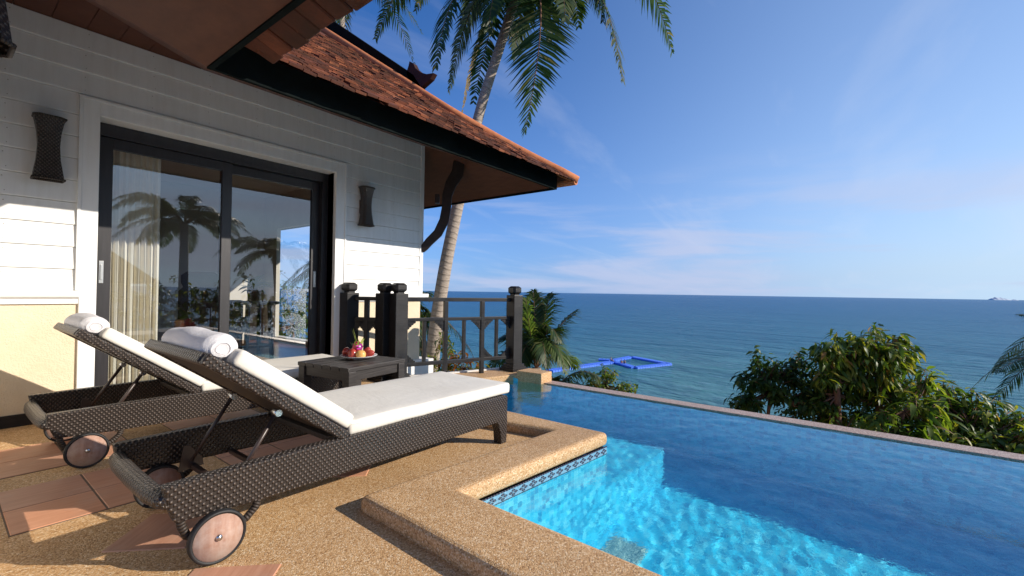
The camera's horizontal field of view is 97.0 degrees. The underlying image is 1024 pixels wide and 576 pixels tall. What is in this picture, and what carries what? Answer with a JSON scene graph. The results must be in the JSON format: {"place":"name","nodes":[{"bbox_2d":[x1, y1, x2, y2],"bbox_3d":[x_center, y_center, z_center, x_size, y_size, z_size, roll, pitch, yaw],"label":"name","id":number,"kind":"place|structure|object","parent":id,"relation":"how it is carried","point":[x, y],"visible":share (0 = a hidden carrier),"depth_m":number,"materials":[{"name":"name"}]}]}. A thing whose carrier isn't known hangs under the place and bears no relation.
{"place":"outdoors","nodes":[
{"label":"outdoors","id":0,"kind":"place"},
{"bbox_2d":[178,271,217,318],"bbox_3d":[-4.880,0.357,7.093,0.660,1.220,0.180,1,-1,-34],"label":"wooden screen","id":1,"kind":"object","parent":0,"point":[199,285],"visible":0.36,"depth_m":7.02,"materials":[{"name":"brown wood"}]},
{"bbox_2d":[0,370,534,575],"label":"deck","id":2,"kind":"structure","parent":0,"point":[59,516],"depth_m":1.93,"materials":[{"name":"stone"}]},
{"bbox_2d":[24,322,342,468],"bbox_3d":[-2.130,0.616,3.339,0.760,0.762,1.967,0,-1,38],"label":"sun lounger","id":3,"kind":"object","parent":2,"relation":"on","point":[82,418],"visible":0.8,"depth_m":2.78,"materials":[{"name":"wicker"}]},
{"bbox_2d":[64,313,109,335],"bbox_3d":[-2.591,0.214,2.756,0.526,0.123,0.138,0,-1,38],"label":"rolled towel","id":4,"kind":"object","parent":3,"relation":"on","point":[94,324],"visible":0.84,"depth_m":2.61,"materials":[{"name":"white fabric"}]},
{"bbox_2d":[108,339,508,565],"bbox_3d":[-0.865,0.628,2.498,0.760,0.762,1.967,0,-1,38],"label":"sun lounger","id":5,"kind":"object","parent":2,"relation":"on","point":[357,427],"visible":0.98,"depth_m":2.05,"materials":[{"name":"wicker"}]},
{"bbox_2d":[161,326,237,360],"bbox_3d":[-1.326,0.229,1.915,0.526,0.124,0.138,0,-1,38],"label":"rolled towel","id":6,"kind":"object","parent":5,"relation":"on","point":[221,346],"visible":0.82,"depth_m":1.79,"materials":[{"name":"white fabric"}]},
{"bbox_2d":[298,355,404,388],"bbox_3d":[-1.198,0.777,3.408,0.535,0.470,0.550,1,-1,30],"label":"side table","id":7,"kind":"object","parent":2,"relation":"on","point":[349,373],"visible":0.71,"depth_m":3.27,"materials":[{"name":"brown wood"}]},
{"bbox_2d":[340,353,376,359],"bbox_3d":[-1.176,0.528,3.481,0.274,0.030,0.274,0,-1,38],"label":"plate","id":8,"kind":"object","parent":7,"relation":"on","point":[359,358],"visible":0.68,"depth_m":3.39,"materials":[{"name":"white ceramic"}]},
{"bbox_2d":[342,347,349,354],"bbox_3d":[-1.269,0.488,3.474,0.070,0.067,0.068,0,-1,38],"label":"rose apple","id":9,"kind":"object","parent":8,"relation":"on","point":[345,350],"visible":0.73,"depth_m":3.45,"materials":[{"name":"red plant"}]},
{"bbox_2d":[348,348,356,359],"bbox_3d":[-1.196,0.493,3.408,0.068,0.089,0.069,0,-1,38],"label":"rose apple","id":10,"kind":"object","parent":8,"relation":"on","point":[352,352],"visible":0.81,"depth_m":3.38,"materials":[{"name":"red plant"}]},
{"bbox_2d":[350,329,364,350],"bbox_3d":[-1.176,0.399,3.474,0.123,0.183,0.105,0,-1,38],"label":"orchid","id":11,"kind":"object","parent":8,"relation":"on","point":[355,344],"visible":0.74,"depth_m":3.44,"materials":[{"name":"purple plant"}]},
{"bbox_2d":[356,350,365,356],"bbox_3d":[-1.135,0.497,3.404,0.074,0.070,0.076,0,-1,38],"label":"mango","id":12,"kind":"object","parent":8,"relation":"on","point":[360,353],"visible":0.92,"depth_m":3.38,"materials":[{"name":"yellow plant"}]},
{"bbox_2d":[365,350,374,356],"bbox_3d":[-1.079,0.498,3.428,0.072,0.061,0.063,0,-1,38],"label":"rose apple","id":13,"kind":"object","parent":8,"relation":"on","point":[369,353],"visible":0.97,"depth_m":3.41,"materials":[{"name":"red plant"}]},
{"bbox_2d":[339,282,391,381],"bbox_3d":[-1.633,0.480,5.091,0.784,1.080,0.351,1,-1,10],"label":"balustrade","id":14,"kind":"object","parent":2,"relation":"on","point":[350,319],"visible":0.59,"depth_m":5.05,"materials":[{"name":"brown wood"}]},
{"bbox_2d":[386,283,527,380],"bbox_3d":[-0.612,0.499,5.409,1.829,1.080,0.300,1,-1,-33],"label":"balustrade","id":15,"kind":"object","parent":2,"relation":"on","point":[401,323],"visible":0.92,"depth_m":5.39,"materials":[{"name":"brown wood"}]},
{"bbox_2d":[361,411,660,575],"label":"coping","id":16,"kind":"object","parent":2,"relation":"on","point":[446,514],"visible":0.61,"depth_m":1.89,"materials":[{"name":"beige stone"}]},
{"bbox_2d":[517,368,551,383],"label":"pool end block","id":17,"kind":"structure","parent":2,"relation":"attached to","point":[531,375],"depth_m":5.38,"materials":[{"name":"beige stone"}]},
{"bbox_2d":[481,377,606,504],"bbox_3d":[2.031,1.501,2.064,8.500,0.859,3.200,0,-1,38],"label":"pool basin","id":18,"kind":"object","parent":2,"relation":"in","point":[532,482],"visible":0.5,"depth_m":2.56,"materials":[{"name":"tile"}]},
{"bbox_2d":[478,380,1023,575],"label":"pool water","id":19,"kind":"structure","parent":18,"relation":"in","point":[663,489],"depth_m":2.40,"materials":[{"name":"blue liquid"}]},
{"bbox_2d":[544,381,1023,461],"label":"infinity edge","id":20,"kind":"object","parent":18,"relation":"attached to","point":[950,446],"visible":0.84,"depth_m":3.73,"materials":[{"name":"stone"}]},
{"bbox_2d":[279,289,1023,430],"bbox_3d":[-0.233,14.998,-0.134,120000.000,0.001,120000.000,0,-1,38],"label":"sea","id":21,"kind":"structure","parent":0,"point":[703,344],"depth_m":188.27,"materials":[{"name":"liquid"}]},
{"bbox_2d":[546,356,671,371],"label":"swimming pontoon","id":22,"kind":"object","parent":21,"relation":"on","point":[618,362],"visible":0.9,"depth_m":94.98,"materials":[{"name":"blue plastic"}]},
{"bbox_2d":[988,297,1009,299],"bbox_3d":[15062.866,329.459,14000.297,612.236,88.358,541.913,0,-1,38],"label":"ship","id":23,"kind":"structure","parent":21,"relation":"on","point":[996,298],"depth_m":13939.46},
{"bbox_2d":[280,0,1023,299],"label":"sky","id":24,"kind":"structure","parent":0,"point":[793,148],"materials":[{"name":"blue"}]},
{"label":"hillside","id":25,"kind":"structure","parent":0,"visible":0},
{"bbox_2d":[279,312,296,335],"bbox_3d":[-8.834,1.238,15.861,2.803,2.430,3.368,1,-1,2],"label":"shrub","id":26,"kind":"object","parent":25,"relation":"on","point":[285,324],"visible":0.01,"depth_m":15.75,"materials":[{"name":"green plant"}]},
{"bbox_2d":[0,0,578,428],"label":"villa","id":27,"kind":"object","parent":25,"relation":"on","point":[256,127],"visible":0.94,"depth_m":3.96,"materials":[{"name":"white paint"}]},
{"bbox_2d":[0,0,16,57],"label":"wall lamp","id":28,"kind":"object","parent":27,"relation":"attached to","point":[8,46],"visible":1,"depth_m":1.48,"materials":[{"name":"wicker"}]},
{"bbox_2d":[30,112,67,182],"bbox_3d":[-3.318,-0.998,3.247,0.152,0.458,0.178,0,-1,38],"label":"wall lamp","id":29,"kind":"object","parent":27,"relation":"attached to","point":[47,166],"visible":1,"depth_m":3.21,"materials":[{"name":"wicker"}]},
{"bbox_2d":[108,150,160,383],"bbox_3d":[-3.338,-0.162,3.950,0.089,2.190,0.425,0,-1,38],"label":"curtain","id":30,"kind":"object","parent":27,"relation":"hanging from","point":[134,276],"visible":0.62,"depth_m":3.98,"materials":[{"name":"white fabric"}]},
{"bbox_2d":[95,136,232,385],"bbox_3d":[-3.043,-0.141,4.027,0.054,2.150,0.970,0,-1,38],"label":"sliding door","id":31,"kind":"structure","parent":27,"relation":"in","point":[107,145],"depth_m":3.76,"materials":[{"name":"black metal"}]},
{"bbox_2d":[174,300,245,349],"bbox_3d":[-3.676,0.563,5.568,0.680,0.820,0.630,1,-1,-27],"label":"armchair","id":32,"kind":"object","parent":27,"relation":"on","point":[202,313],"visible":0.53,"depth_m":5.71,"materials":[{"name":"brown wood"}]},
{"bbox_2d":[233,301,279,358],"bbox_3d":[-3.518,0.581,6.158,0.640,0.801,0.640,1,-1,18],"label":"bar table","id":33,"kind":"object","parent":27,"relation":"on","point":[258,344],"visible":0.77,"depth_m":6.17,"materials":[{"name":"brown wood"}]},
{"bbox_2d":[238,274,272,300],"bbox_3d":[-3.490,-0.012,6.179,0.503,0.386,0.510,1,-1,-24],"label":"potted plant","id":34,"kind":"object","parent":33,"relation":"on","point":[254,294],"visible":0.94,"depth_m":6.12,"materials":[{"name":"green plant"}]},
{"bbox_2d":[216,165,318,354],"bbox_3d":[-2.528,-0.127,4.772,0.054,2.150,1.000,0,-1,38],"label":"sliding door","id":35,"kind":"structure","parent":27,"relation":"in","point":[313,187],"depth_m":5.10,"materials":[{"name":"black metal"}]},
{"bbox_2d":[357,185,374,226],"bbox_3d":[-1.710,-0.954,5.321,0.152,0.458,0.178,0,-1,38],"label":"wall lamp","id":36,"kind":"object","parent":27,"relation":"attached to","point":[365,207],"visible":1,"depth_m":5.27,"materials":[{"name":"metal"}]},
{"bbox_2d":[279,285,307,339],"bbox_3d":[-6.734,1.260,13.174,2.827,2.669,2.549,1,-1,-7],"label":"shrub","id":37,"kind":"object","parent":25,"relation":"on","point":[300,317],"visible":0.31,"depth_m":13.23,"materials":[{"name":"green plant"}]},
{"bbox_2d":[279,270,308,332],"bbox_3d":[-6.119,1.090,15.858,4.199,4.385,4.108,0,-1,38],"label":"shrub","id":38,"kind":"object","parent":25,"relation":"on","point":[299,304],"visible":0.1,"depth_m":15.34,"materials":[{"name":"green plant"}]},
{"bbox_2d":[280,261,308,298],"bbox_3d":[-5.563,1.257,14.734,4.521,4.565,3.968,0,-1,38],"label":"coconut palm","id":39,"kind":"object","parent":25,"relation":"on","point":[296,280],"visible":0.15,"depth_m":14.45,"materials":[{"name":"green plant"}]},
{"bbox_2d":[335,0,422,62],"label":"coconut palm","id":40,"kind":"object","parent":25,"relation":"on","point":[342,20],"visible":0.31,"depth_m":15.79,"materials":[{"name":"green plant"}]},
{"bbox_2d":[427,332,456,371],"bbox_3d":[-1.307,1.308,7.913,0.813,1.112,0.857,0,-1,38],"label":"shrub","id":41,"kind":"object","parent":25,"relation":"on","point":[439,346],"visible":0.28,"depth_m":8.02,"materials":[{"name":"green plant"}]},
{"bbox_2d":[419,291,473,356],"bbox_3d":[-2.508,1.529,11.026,2.936,2.984,2.563,1,-1,-41],"label":"coconut palm","id":42,"kind":"object","parent":25,"relation":"on","point":[426,313],"visible":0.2,"depth_m":10.87,"materials":[{"name":"green plant"}]},
{"bbox_2d":[410,367,498,375],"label":"retaining wall","id":43,"kind":"structure","parent":25,"relation":"on","point":[474,370],"depth_m":5.65,"materials":[{"name":"beige stone"}]},
{"bbox_2d":[433,350,489,372],"bbox_3d":[-0.877,1.522,7.585,1.114,0.960,0.567,1,-1,11],"label":"croton","id":44,"kind":"object","parent":25,"relation":"on","point":[455,367],"visible":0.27,"depth_m":7.56,"materials":[{"name":"green plant"}]},
{"bbox_2d":[373,0,674,371],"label":"coconut palm","id":45,"kind":"object","parent":25,"relation":"on","point":[513,28],"visible":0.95,"depth_m":8.68,"materials":[{"name":"green plant"}]},
{"bbox_2d":[485,288,583,376],"bbox_3d":[0.515,1.848,10.032,2.236,3.684,2.237,0,-1,38],"label":"coconut palm","id":46,"kind":"object","parent":25,"relation":"on","point":[539,346],"visible":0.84,"depth_m":9.76,"materials":[{"name":"green plant"}]},
{"bbox_2d":[552,370,602,385],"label":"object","id":47,"kind":"object","parent":25,"relation":"on","point":[584,374],"visible":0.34,"depth_m":8.96,"materials":[{"name":"green plant"}]},
{"bbox_2d":[583,363,637,393],"bbox_3d":[2.008,3.542,9.554,1.210,3.816,0.886,1,-1,14],"label":"shrub","id":48,"kind":"object","parent":25,"relation":"on","point":[607,376],"visible":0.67,"depth_m":9.43,"materials":[{"name":"green plant"}]},
{"bbox_2d":[723,345,848,423],"bbox_3d":[4.082,3.137,6.822,1.665,4.530,0.984,1,-1,24],"label":"shrub","id":49,"kind":"object","parent":25,"relation":"on","point":[766,381],"visible":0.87,"depth_m":6.74,"materials":[{"name":"green plant"}]},
{"bbox_2d":[793,322,928,428],"bbox_3d":[5.134,3.030,6.545,2.382,5.105,1.177,1,-1,-10],"label":"mango tree","id":50,"kind":"object","parent":25,"relation":"on","point":[840,378],"visible":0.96,"depth_m":6.32,"materials":[{"name":"green plant"}]},
{"bbox_2d":[853,366,967,441],"bbox_3d":[5.002,3.017,5.621,1.616,4.092,0.826,1,-1,-19],"label":"shrub","id":51,"kind":"object","parent":25,"relation":"on","point":[919,415],"visible":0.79,"depth_m":5.56,"materials":[{"name":"green plant"}]},
{"bbox_2d":[917,380,1023,453],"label":"shrub","id":52,"kind":"object","parent":25,"relation":"on","point":[987,429],"visible":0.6,"depth_m":5.63,"materials":[{"name":"green plant"}]},
{"bbox_2d":[968,314,1023,405],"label":"coconut palm","id":53,"kind":"object","parent":25,"relation":"on","point":[1002,363],"visible":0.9,"depth_m":8.06,"materials":[{"name":"green plant"}]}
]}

